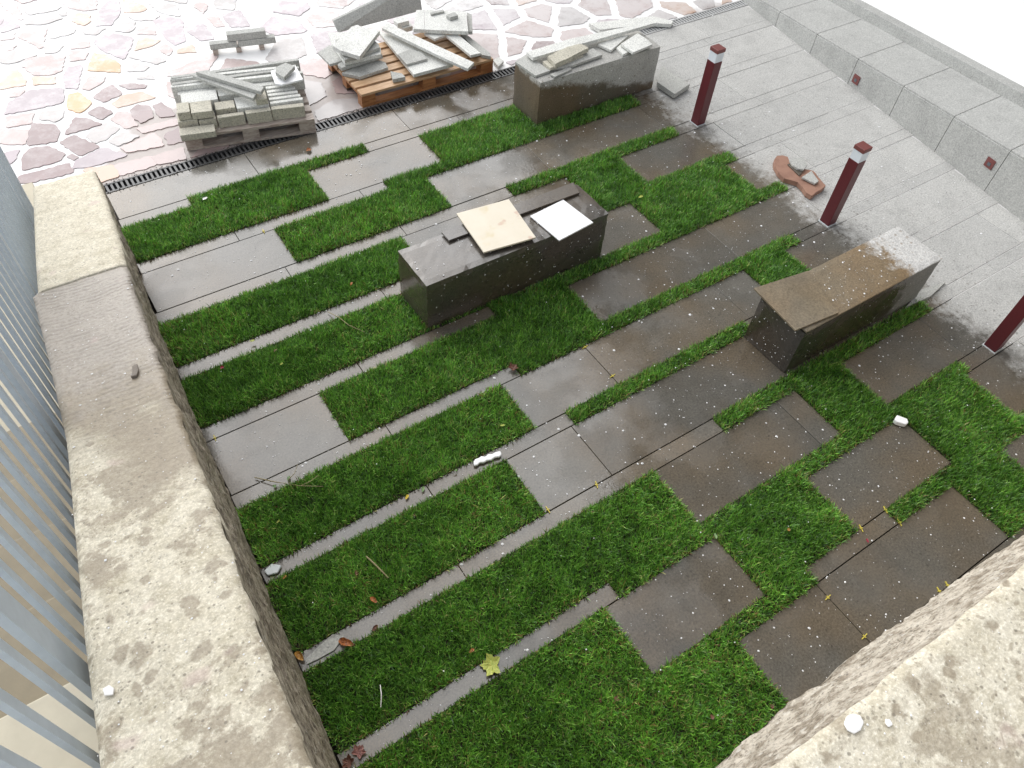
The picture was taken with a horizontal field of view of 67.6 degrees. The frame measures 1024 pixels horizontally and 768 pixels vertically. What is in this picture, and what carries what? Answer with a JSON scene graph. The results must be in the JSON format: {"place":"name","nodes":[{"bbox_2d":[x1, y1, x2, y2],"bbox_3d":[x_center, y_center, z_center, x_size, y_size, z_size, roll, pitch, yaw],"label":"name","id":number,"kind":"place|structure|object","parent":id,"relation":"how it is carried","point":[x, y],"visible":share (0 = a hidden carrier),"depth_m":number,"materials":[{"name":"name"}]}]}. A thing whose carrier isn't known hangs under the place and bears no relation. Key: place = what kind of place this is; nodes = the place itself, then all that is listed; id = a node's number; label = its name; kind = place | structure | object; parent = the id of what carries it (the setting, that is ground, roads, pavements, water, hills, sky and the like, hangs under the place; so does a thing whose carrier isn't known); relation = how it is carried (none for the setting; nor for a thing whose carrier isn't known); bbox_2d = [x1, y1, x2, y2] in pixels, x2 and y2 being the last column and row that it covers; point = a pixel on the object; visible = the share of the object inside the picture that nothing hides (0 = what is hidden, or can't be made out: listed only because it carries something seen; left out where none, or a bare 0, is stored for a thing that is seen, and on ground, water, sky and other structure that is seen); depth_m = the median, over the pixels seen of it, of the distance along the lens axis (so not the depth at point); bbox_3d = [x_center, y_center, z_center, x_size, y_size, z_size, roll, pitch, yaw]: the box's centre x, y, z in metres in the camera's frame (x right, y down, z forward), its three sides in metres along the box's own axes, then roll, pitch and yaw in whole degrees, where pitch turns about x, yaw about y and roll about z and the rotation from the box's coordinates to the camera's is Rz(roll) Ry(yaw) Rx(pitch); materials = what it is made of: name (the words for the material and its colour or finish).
{"place":"outdoors","nodes":[
{"label":"outdoors","id":0,"kind":"place"},
{"bbox_2d":[180,90,218,114],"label":"stone slab","id":1,"kind":"object","parent":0,"point":[211,95],"depth_m":6.85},
{"bbox_2d":[178,81,274,102],"bbox_3d":[-2.554,-2.683,7.066,0.983,0.126,0.059,-12,53,-13],"label":"stone slab","id":2,"kind":"object","parent":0,"point":[266,84],"depth_m":6.98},
{"bbox_2d":[218,85,260,107],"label":"stone slab","id":3,"kind":"object","parent":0,"point":[224,95],"depth_m":6.92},
{"bbox_2d":[234,97,269,119],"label":"stone slab","id":4,"kind":"object","parent":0,"point":[242,104],"depth_m":6.87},
{"bbox_2d":[255,90,267,104],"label":"kerbstone","id":5,"kind":"object","parent":4,"relation":"on","point":[262,99],"visible":0.69,"depth_m":6.84,"materials":[{"name":"stone"}]},
{"bbox_2d":[269,94,300,111],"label":"stone slab","id":6,"kind":"object","parent":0,"point":[284,97],"depth_m":6.96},
{"bbox_2d":[270,97,304,110],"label":"stone slab","id":7,"kind":"object","parent":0,"point":[287,101],"depth_m":6.93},
{"bbox_2d":[335,38,379,62],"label":"stone slab","id":8,"kind":"object","parent":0,"point":[374,47],"depth_m":7.52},
{"bbox_2d":[333,25,379,59],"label":"stone slab","id":9,"kind":"object","parent":8,"relation":"on","point":[356,41],"depth_m":7.48,"materials":[{"name":"stone"}]},
{"bbox_2d":[0,0,731,183],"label":"square paving","id":10,"kind":"structure","parent":0,"point":[171,29],"depth_m":7.75,"materials":[{"name":"stone"}]},
{"bbox_2d":[185,89,315,150],"bbox_3d":[-2.486,-2.557,7.143,1.142,0.140,0.819,-14,54,-15],"label":"pallet","id":11,"kind":"object","parent":10,"relation":"on","point":[251,132],"visible":0.34,"depth_m":6.94,"materials":[{"name":"grey wood"}]},
{"bbox_2d":[177,114,199,127],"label":"kerbstone","id":12,"kind":"object","parent":11,"relation":"on","point":[187,123],"visible":0.52,"depth_m":6.71,"materials":[{"name":"stone"}]},
{"bbox_2d":[176,102,191,119],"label":"kerbstone","id":13,"kind":"object","parent":12,"relation":"on","point":[183,111],"visible":0.99,"depth_m":6.67,"materials":[{"name":"stone"}]},
{"bbox_2d":[179,124,216,140],"bbox_3d":[-2.755,-2.207,6.715,0.294,0.059,0.118,-13,54,-14],"label":"kerbstone","id":14,"kind":"object","parent":11,"relation":"on","point":[197,132],"visible":1,"depth_m":6.69,"materials":[{"name":"stone"}]},
{"bbox_2d":[198,111,217,127],"bbox_3d":[-2.708,-2.343,6.806,0.147,0.092,0.126,-16,54,-16],"label":"kerbstone","id":15,"kind":"object","parent":11,"relation":"on","point":[208,121],"visible":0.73,"depth_m":6.75,"materials":[{"name":"stone"}]},
{"bbox_2d":[190,100,213,119],"bbox_3d":[-2.735,-2.419,6.749,0.176,0.065,0.176,-13,54,-14],"label":"kerbstone","id":16,"kind":"object","parent":15,"relation":"on","point":[201,109],"visible":1,"depth_m":6.71,"materials":[{"name":"stone"}]},
{"bbox_2d":[217,112,245,127],"bbox_3d":[-2.502,-2.357,6.826,0.231,0.101,0.050,-15,54,-15],"label":"kerbstone","id":17,"kind":"object","parent":11,"relation":"on","point":[231,119],"visible":1,"depth_m":6.80,"materials":[{"name":"stone"}]},
{"bbox_2d":[214,100,235,114],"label":"kerbstone","id":18,"kind":"object","parent":17,"relation":"on","point":[224,107],"visible":0.56,"depth_m":6.81,"materials":[{"name":"stone"}]},
{"bbox_2d":[170,65,295,84],"bbox_3d":[-2.577,-2.830,7.147,1.130,0.181,0.042,-12,53,-13],"label":"stone slab","id":19,"kind":"object","parent":11,"relation":"on","point":[223,73],"depth_m":7.07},
{"bbox_2d":[171,58,300,78],"bbox_3d":[-2.569,-2.878,7.181,1.159,0.187,0.042,-16,54,-16],"label":"stone slab","id":20,"kind":"object","parent":11,"relation":"on","point":[278,63],"depth_m":7.15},
{"bbox_2d":[172,66,299,85],"bbox_3d":[-2.544,-2.793,7.123,1.138,0.174,0.042,-15,54,-15],"label":"stone slab","id":21,"kind":"object","parent":11,"relation":"on","point":[258,73],"depth_m":7.07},
{"bbox_2d":[271,66,302,85],"bbox_3d":[-2.086,-2.843,7.067,0.254,0.017,0.279,-19,55,-18],"label":"white tray","id":22,"kind":"object","parent":21,"relation":"on","point":[295,76],"visible":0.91,"depth_m":7.03,"materials":[{"name":"plastic"}]},
{"bbox_2d":[275,63,294,80],"bbox_3d":[-2.107,-2.876,7.033,0.149,0.036,0.234,15,52,8],"label":"stone offcut","id":23,"kind":"object","parent":22,"relation":"on","point":[284,71],"visible":1,"depth_m":7.01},
{"bbox_2d":[171,71,305,102],"bbox_3d":[-2.523,-2.752,7.097,1.172,0.168,0.042,-12,53,-14],"label":"stone slab","id":24,"kind":"object","parent":11,"relation":"on","point":[300,85],"depth_m":7.03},
{"bbox_2d":[193,75,256,100],"bbox_3d":[-2.570,-2.676,6.874,0.688,0.029,0.086,24,54,14],"label":"stone strip","id":25,"kind":"object","parent":24,"relation":"on","point":[249,95],"visible":1,"depth_m":6.84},
{"bbox_2d":[196,70,263,94],"bbox_3d":[-2.519,-2.716,6.863,0.690,0.034,0.080,20,53,12],"label":"stone strip","id":26,"kind":"object","parent":25,"relation":"on","point":[237,83],"visible":1,"depth_m":6.84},
{"bbox_2d":[245,107,272,124],"bbox_3d":[-2.273,-2.412,6.881,0.218,0.109,0.059,-14,54,-15],"label":"kerbstone","id":27,"kind":"object","parent":11,"relation":"on","point":[256,116],"visible":1,"depth_m":6.86,"materials":[{"name":"stone"}]},
{"bbox_2d":[268,90,297,107],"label":"stone slab","id":28,"kind":"object","parent":11,"relation":"on","point":[271,95],"depth_m":6.98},
{"bbox_2d":[267,87,295,104],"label":"stone slab","id":29,"kind":"object","parent":28,"relation":"on","point":[281,90],"depth_m":7.01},
{"bbox_2d":[266,84,292,100],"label":"stone slab","id":30,"kind":"object","parent":29,"relation":"on","point":[275,87],"depth_m":7.03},
{"bbox_2d":[271,103,305,119],"bbox_3d":[-2.031,-2.474,6.949,0.288,0.109,0.059,-12,53,-13],"label":"kerbstone","id":31,"kind":"object","parent":11,"relation":"on","point":[288,111],"visible":1,"depth_m":6.92,"materials":[{"name":"stone"}]},
{"bbox_2d":[332,0,421,31],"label":"stone slab","id":32,"kind":"object","parent":10,"relation":"on","point":[371,12],"depth_m":8.11,"materials":[{"name":"stone"}]},
{"bbox_2d":[328,33,492,107],"bbox_3d":[-1.032,-3.271,7.819,1.488,0.140,0.816,-26,58,-22],"label":"pallet","id":33,"kind":"object","parent":10,"relation":"on","point":[366,89],"visible":0.48,"depth_m":7.61,"materials":[{"name":"brown wood"}]},
{"bbox_2d":[318,45,341,65],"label":"stone slab","id":34,"kind":"object","parent":33,"relation":"on","point":[328,55],"depth_m":7.54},
{"bbox_2d":[342,60,387,79],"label":"stone slab","id":35,"kind":"object","parent":33,"relation":"on","point":[363,71],"depth_m":7.50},
{"bbox_2d":[338,54,382,70],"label":"stone slab","id":36,"kind":"object","parent":35,"relation":"on","point":[342,66],"depth_m":7.49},
{"bbox_2d":[328,32,380,65],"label":"stone slab","id":37,"kind":"object","parent":36,"relation":"on","point":[333,36],"depth_m":7.55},
{"bbox_2d":[390,71,404,82],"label":"stone slab","id":38,"kind":"object","parent":33,"relation":"on","point":[397,77],"depth_m":7.45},
{"bbox_2d":[397,22,412,31],"bbox_3d":[-1.121,-3.747,8.034,0.147,0.050,0.112,-26,58,-22],"label":"stone chip","id":39,"kind":"object","parent":33,"relation":"on","point":[408,28],"visible":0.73,"depth_m":8.01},
{"bbox_2d":[393,16,408,27],"bbox_3d":[-1.157,-3.785,7.994,0.147,0.046,0.112,-26,58,-22],"label":"stone chip","id":40,"kind":"object","parent":39,"relation":"on","point":[401,21],"visible":1,"depth_m":7.97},
{"bbox_2d":[380,31,452,76],"bbox_3d":[-1.021,-3.395,7.761,0.443,0.034,0.921,-26,58,-22],"label":"stone slab","id":41,"kind":"object","parent":33,"relation":"on","point":[397,46],"depth_m":7.62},
{"bbox_2d":[398,50,427,65],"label":"stone slab","id":42,"kind":"object","parent":41,"relation":"on","point":[409,57],"depth_m":7.59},
{"bbox_2d":[382,23,473,70],"bbox_3d":[-0.861,-3.378,7.660,1.174,0.029,0.138,32,56,20],"label":"stone slab","id":43,"kind":"object","parent":41,"relation":"on","point":[445,55],"depth_m":7.62,"materials":[{"name":"stone"}]},
{"bbox_2d":[461,35,490,58],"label":"stone slab","id":44,"kind":"object","parent":33,"relation":"on","point":[485,53],"depth_m":7.89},
{"bbox_2d":[467,13,472,34],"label":"stone slab","id":45,"kind":"object","parent":44,"relation":"on","point":[469,22],"depth_m":8.04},
{"bbox_2d":[588,16,672,32],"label":"stone slab","id":46,"kind":"object","parent":10,"relation":"on","point":[598,27],"depth_m":8.68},
{"bbox_2d":[0,0,738,186],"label":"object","id":47,"kind":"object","parent":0,"point":[257,13],"depth_m":7.86,"materials":[{"name":"concrete"}]},
{"bbox_2d":[236,42,241,52],"bbox_3d":[-2.842,-3.506,7.933,0.050,0.050,0.176,-14,54,-14],"label":"timber bearer","id":48,"kind":"object","parent":47,"relation":"on","point":[238,49],"visible":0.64,"depth_m":7.88,"materials":[{"name":"brown wood"}]},
{"bbox_2d":[493,57,503,68],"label":"stone slab","id":49,"kind":"object","parent":47,"relation":"on","point":[498,62],"depth_m":8.02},
{"bbox_2d":[107,6,1023,767],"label":"garden paving","id":50,"kind":"structure","parent":0,"point":[751,452],"depth_m":5.68,"materials":[{"name":"stone"}]},
{"bbox_2d":[264,564,280,575],"bbox_3d":[-1.381,1.071,4.408,0.079,0.013,0.078,14,52,7],"label":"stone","id":51,"kind":"object","parent":50,"relation":"on","point":[271,569],"visible":1,"depth_m":4.40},
{"bbox_2d":[254,465,322,486],"bbox_3d":[-1.378,0.569,4.781,0.442,0.044,0.143,10,51,4],"label":"twig","id":52,"kind":"object","parent":50,"relation":"on","point":[288,479],"visible":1,"depth_m":4.75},
{"bbox_2d":[294,651,303,660],"bbox_3d":[-1.141,1.458,4.099,0.036,0.017,0.067,-26,58,-22],"label":"leaf","id":53,"kind":"object","parent":50,"relation":"on","point":[298,655],"visible":1,"depth_m":4.10,"materials":[{"name":"plant"}]},
{"bbox_2d":[306,634,343,663],"bbox_3d":[-1.013,1.440,4.150,0.077,0.006,0.232,37,58,23],"label":"stone scrap","id":54,"kind":"object","parent":50,"relation":"on","point":[328,645],"visible":1,"depth_m":4.15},
{"bbox_2d":[338,637,352,645],"bbox_3d":[-0.903,1.405,4.160,0.087,0.021,0.042,12,52,5],"label":"leaf","id":55,"kind":"object","parent":50,"relation":"on","point":[343,641],"visible":1,"depth_m":4.17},
{"bbox_2d":[342,754,353,767],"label":"leaf","id":56,"kind":"object","parent":50,"relation":"on","point":[347,761],"visible":1,"depth_m":3.80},
{"bbox_2d":[351,744,365,758],"bbox_3d":[-0.765,1.834,3.832,0.073,0.017,0.066,25,54,15],"label":"leaf","id":57,"kind":"object","parent":50,"relation":"on","point":[359,751],"visible":1,"depth_m":3.83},
{"bbox_2d":[474,451,500,465],"bbox_3d":[-0.161,0.481,4.963,0.200,0.021,0.051,-18,55,-18],"label":"foam piece","id":58,"kind":"object","parent":50,"relation":"on","point":[483,459],"visible":1,"depth_m":4.95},
{"bbox_2d":[480,653,499,675],"bbox_3d":[-0.120,1.517,4.130,0.113,0.019,0.125,0,51,-4],"label":"leaf","id":59,"kind":"object","parent":50,"relation":"on","point":[489,665],"visible":1,"depth_m":4.14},
{"bbox_2d":[398,184,608,328],"bbox_3d":[-0.050,-1.003,5.885,1.620,0.449,0.430,-26,58,-22],"label":"stone bench","id":60,"kind":"object","parent":50,"relation":"on","point":[423,288],"visible":0.83,"depth_m":5.64,"materials":[{"name":"stone"}]},
{"bbox_2d":[457,199,535,252],"bbox_3d":[-0.116,-1.176,5.687,0.439,0.024,0.463,-20,56,-19],"label":"beige tile","id":61,"kind":"object","parent":60,"relation":"on","point":[495,226],"visible":1,"depth_m":5.67,"materials":[{"name":"tile"}]},
{"bbox_2d":[442,182,579,241],"bbox_3d":[0.018,-1.316,5.835,1.212,0.016,0.130,-26,58,-22],"label":"stone strip","id":62,"kind":"object","parent":60,"relation":"on","point":[540,201],"visible":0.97,"depth_m":5.90,"materials":[{"name":"stone"}]},
{"bbox_2d":[530,200,592,240],"bbox_3d":[0.375,-1.248,5.814,0.348,0.010,0.339,-32,60,-26],"label":"white tile","id":63,"kind":"object","parent":60,"relation":"on","point":[560,220],"visible":1,"depth_m":5.80,"materials":[{"name":"tile"}]},
{"bbox_2d":[508,362,518,370],"bbox_3d":[0.007,-0.124,5.439,0.073,0.024,0.075,-26,58,-22],"label":"leaf","id":64,"kind":"object","parent":50,"relation":"on","point":[513,367],"visible":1,"depth_m":5.44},
{"bbox_2d":[37,15,1022,767],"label":"white flecks","id":65,"kind":"object","parent":50,"relation":"on","point":[559,429],"visible":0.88,"depth_m":5.18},
{"bbox_2d":[104,70,1006,752],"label":"soil crumbs","id":66,"kind":"object","parent":50,"relation":"on","point":[442,326],"visible":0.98,"depth_m":5.66,"materials":[{"name":"soil"}]},
{"bbox_2d":[513,31,659,124],"bbox_3d":[0.740,-3.058,7.578,1.464,0.452,0.432,-26,58,-22],"label":"stone bench","id":67,"kind":"object","parent":50,"relation":"on","point":[545,98],"visible":0.72,"depth_m":7.40,"materials":[{"name":"stone"}]},
{"bbox_2d":[515,55,549,77],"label":"stone slab","id":68,"kind":"object","parent":67,"relation":"on","point":[534,68],"depth_m":7.14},
{"bbox_2d":[550,67,571,77],"bbox_3d":[0.465,-2.903,7.133,0.236,0.016,0.061,-30,59,-25],"label":"stone chip","id":69,"kind":"object","parent":67,"relation":"on","point":[559,73],"visible":1,"depth_m":7.12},
{"bbox_2d":[550,48,601,70],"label":"stone slab","id":70,"kind":"object","parent":67,"relation":"on","point":[591,54],"depth_m":7.27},
{"bbox_2d":[543,55,583,69],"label":"stone slab","id":71,"kind":"object","parent":70,"relation":"on","point":[548,65],"depth_m":7.15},
{"bbox_2d":[547,44,588,67],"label":"stone slab","id":72,"kind":"object","parent":71,"relation":"on","point":[562,56],"depth_m":7.19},
{"bbox_2d":[597,35,628,51],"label":"stone slab","id":73,"kind":"object","parent":67,"relation":"on","point":[610,45],"depth_m":7.48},
{"bbox_2d":[526,21,653,60],"bbox_3d":[0.781,-3.374,7.466,1.482,0.032,0.137,-26,58,-22],"label":"stone slab","id":74,"kind":"object","parent":73,"relation":"on","point":[544,51],"depth_m":7.41,"materials":[{"name":"stone"}]},
{"bbox_2d":[616,45,628,56],"bbox_3d":[1.068,-3.246,7.446,0.102,0.025,0.164,-26,58,-22],"label":"stone chip","id":75,"kind":"object","parent":67,"relation":"on","point":[621,51],"visible":1,"depth_m":7.42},
{"bbox_2d":[621,33,651,54],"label":"stone slab","id":76,"kind":"object","parent":67,"relation":"on","point":[635,44],"depth_m":7.45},
{"bbox_2d":[656,66,689,97],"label":"stone slab","id":77,"kind":"object","parent":50,"relation":"on","point":[669,83],"depth_m":7.88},
{"bbox_2d":[690,44,725,126],"bbox_3d":[1.860,-2.828,7.277,0.114,0.779,0.114,-26,58,-22],"label":"bollard","id":78,"kind":"object","parent":50,"relation":"on","point":[708,82],"visible":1,"depth_m":7.22,"materials":[{"name":"red metal"}]},
{"bbox_2d":[773,155,825,199],"bbox_3d":[2.633,-1.926,7.073,0.331,0.046,0.592,-26,58,-22],"label":"terracotta piece","id":79,"kind":"object","parent":50,"relation":"on","point":[784,172],"visible":0.87,"depth_m":7.02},
{"bbox_2d":[787,164,802,175],"bbox_3d":[2.632,-1.987,7.082,0.071,0.013,0.183,-17,55,-17],"label":"stone chip","id":80,"kind":"object","parent":79,"relation":"on","point":[798,172],"visible":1,"depth_m":7.06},
{"bbox_2d":[789,158,807,170],"bbox_3d":[2.666,-2.041,7.107,0.149,0.019,0.186,-7,52,-9],"label":"stone chip","id":81,"kind":"object","parent":79,"relation":"on","point":[800,164],"visible":1,"depth_m":7.10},
{"bbox_2d":[801,171,817,184],"bbox_3d":[2.745,-1.881,6.993,0.157,0.018,0.132,-34,61,-27],"label":"stone chip","id":82,"kind":"object","parent":79,"relation":"on","point":[810,177],"visible":1,"depth_m":6.98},
{"bbox_2d":[744,227,942,371],"bbox_3d":[2.466,-0.669,5.791,1.579,0.470,0.492,-26,58,-22],"label":"stone bench","id":83,"kind":"object","parent":50,"relation":"on","point":[805,307],"visible":1,"depth_m":5.58,"materials":[{"name":"stone"}]},
{"bbox_2d":[818,141,872,227],"bbox_3d":[2.790,-1.662,6.416,0.114,0.779,0.114,-26,58,-22],"label":"bollard","id":84,"kind":"object","parent":50,"relation":"on","point":[853,167],"visible":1,"depth_m":6.36,"materials":[{"name":"red metal"}]},
{"bbox_2d":[893,415,907,426],"bbox_3d":[2.712,0.262,5.338,0.091,0.038,0.063,22,53,13],"label":"plastic cup","id":85,"kind":"object","parent":50,"relation":"on","point":[900,421],"visible":1,"depth_m":5.32,"materials":[{"name":"white plastic"}]},
{"bbox_2d":[905,282,944,307],"bbox_3d":[3.333,-0.724,6.186,0.544,0.025,0.089,-26,58,-22],"label":"stone strip","id":86,"kind":"object","parent":50,"relation":"on","point":[926,293],"visible":1,"depth_m":6.18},
{"bbox_2d":[982,295,1023,353],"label":"bollard","id":87,"kind":"object","parent":50,"relation":"on","point":[1012,322],"visible":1,"depth_m":5.68,"materials":[{"name":"red metal"}]},
{"bbox_2d":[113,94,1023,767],"bbox_3d":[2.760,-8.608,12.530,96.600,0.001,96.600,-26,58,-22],"label":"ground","id":88,"kind":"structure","parent":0,"point":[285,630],"depth_m":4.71,"materials":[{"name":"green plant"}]},
{"bbox_2d":[0,182,98,767],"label":"stone steps","id":89,"kind":"structure","parent":88,"relation":"on","point":[22,740],"depth_m":2.68,"materials":[{"name":"stone"}]},
{"bbox_2d":[0,146,99,767],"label":"steel fence","id":90,"kind":"object","parent":88,"relation":"on","point":[23,625],"depth_m":2.57,"materials":[{"name":"metal"}]},
{"bbox_2d":[33,171,338,767],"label":"stone wall","id":91,"kind":"structure","parent":88,"relation":"on","point":[118,590],"depth_m":2.52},
{"bbox_2d":[103,685,114,695],"bbox_3d":[-1.069,0.815,2.030,0.026,0.018,0.035,-26,58,-22],"label":"plaster splash","id":92,"kind":"object","parent":91,"relation":"on","point":[108,690],"visible":1,"depth_m":2.03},
{"bbox_2d":[131,364,138,377],"bbox_3d":[-1.602,-0.056,3.254,0.029,0.040,0.089,-13,54,-14],"label":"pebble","id":93,"kind":"object","parent":91,"relation":"on","point":[135,371],"visible":1,"depth_m":3.24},
{"bbox_2d":[365,556,388,577],"bbox_3d":[-0.782,1.059,4.435,0.196,0.018,0.010,37,58,23],"label":"twig","id":94,"kind":"object","parent":88,"relation":"on","point":[376,566],"visible":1,"depth_m":4.43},
{"bbox_2d":[104,0,747,193],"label":"channel drain","id":95,"kind":"object","parent":88,"relation":"on","point":[135,180],"visible":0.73,"depth_m":7.31,"materials":[{"name":"metal"}]},
{"bbox_2d":[716,535,1023,767],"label":"stone wall","id":96,"kind":"structure","parent":88,"relation":"on","point":[974,608],"depth_m":2.05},
{"bbox_2d":[844,714,863,732],"bbox_3d":[0.871,0.864,1.950,0.056,0.008,0.042,-26,58,-22],"label":"plaster splash","id":97,"kind":"object","parent":96,"relation":"on","point":[853,723],"visible":1,"depth_m":1.95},
{"bbox_2d":[885,719,891,726],"bbox_3d":[0.962,0.866,1.956,0.018,0.006,0.019,-26,58,-22],"label":"plaster splash","id":98,"kind":"object","parent":96,"relation":"on","point":[888,722],"visible":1,"depth_m":1.95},
{"bbox_2d":[743,0,1023,221],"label":"seat wall","id":99,"kind":"structure","parent":88,"relation":"on","point":[962,114],"depth_m":7.70,"materials":[{"name":"concrete"}]},
{"bbox_2d":[660,6,1023,343],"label":"walkway mortar","id":100,"kind":"object","parent":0,"point":[869,154],"visible":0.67,"depth_m":7.30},
{"bbox_2d":[862,0,1023,86],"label":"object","id":101,"kind":"structure","parent":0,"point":[989,34],"depth_m":8.51,"materials":[{"name":"white"}]},
{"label":"stone slab","id":102,"kind":"object","parent":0,"visible":0},
{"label":"stone slab","id":103,"kind":"object","parent":102,"relation":"on","visible":0},
{"bbox_2d":[424,33,445,40],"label":"stone slab","id":104,"kind":"object","parent":103,"relation":"on","point":[434,37],"depth_m":7.86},
{"bbox_2d":[413,10,424,32],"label":"stone slab","id":105,"kind":"object","parent":104,"relation":"on","point":[419,24],"depth_m":7.91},
{"bbox_2d":[425,10,467,34],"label":"stone slab","id":106,"kind":"object","parent":104,"relation":"on","point":[441,23],"depth_m":7.92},
{"bbox_2d":[430,9,443,15],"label":"stone chip","id":107,"kind":"object","parent":106,"relation":"on","point":[436,12],"visible":1,"depth_m":8.03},
{"bbox_2d":[446,12,457,20],"bbox_3d":[-0.619,-3.837,7.988,0.116,0.036,0.075,-36,62,-28],"label":"stone chip","id":108,"kind":"object","parent":106,"relation":"on","point":[452,16],"visible":1,"depth_m":7.97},
{"bbox_2d":[446,34,480,57],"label":"stone slab","id":109,"kind":"object","parent":103,"relation":"on","point":[464,46],"depth_m":7.78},
{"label":"timber bearer","id":110,"kind":"object","parent":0,"visible":0},
{"bbox_2d":[209,39,237,49],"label":"kerbstone","id":111,"kind":"object","parent":110,"relation":"on","point":[219,44],"visible":1,"depth_m":7.80,"materials":[{"name":"stone"}]},
{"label":"timber bearer","id":112,"kind":"object","parent":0,"visible":0},
{"bbox_2d":[237,34,275,46],"bbox_3d":[-2.643,-3.553,7.912,0.378,0.062,0.076,-14,54,-14],"label":"kerbstone","id":113,"kind":"object","parent":112,"relation":"on","point":[269,39],"visible":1,"depth_m":7.89,"materials":[{"name":"stone"}]},
{"bbox_2d":[226,27,265,41],"bbox_3d":[-2.726,-3.584,7.845,0.386,0.071,0.084,-14,54,-14],"label":"kerbstone","id":114,"kind":"object","parent":113,"relation":"on","point":[245,34],"visible":1,"depth_m":7.82,"materials":[{"name":"stone"}]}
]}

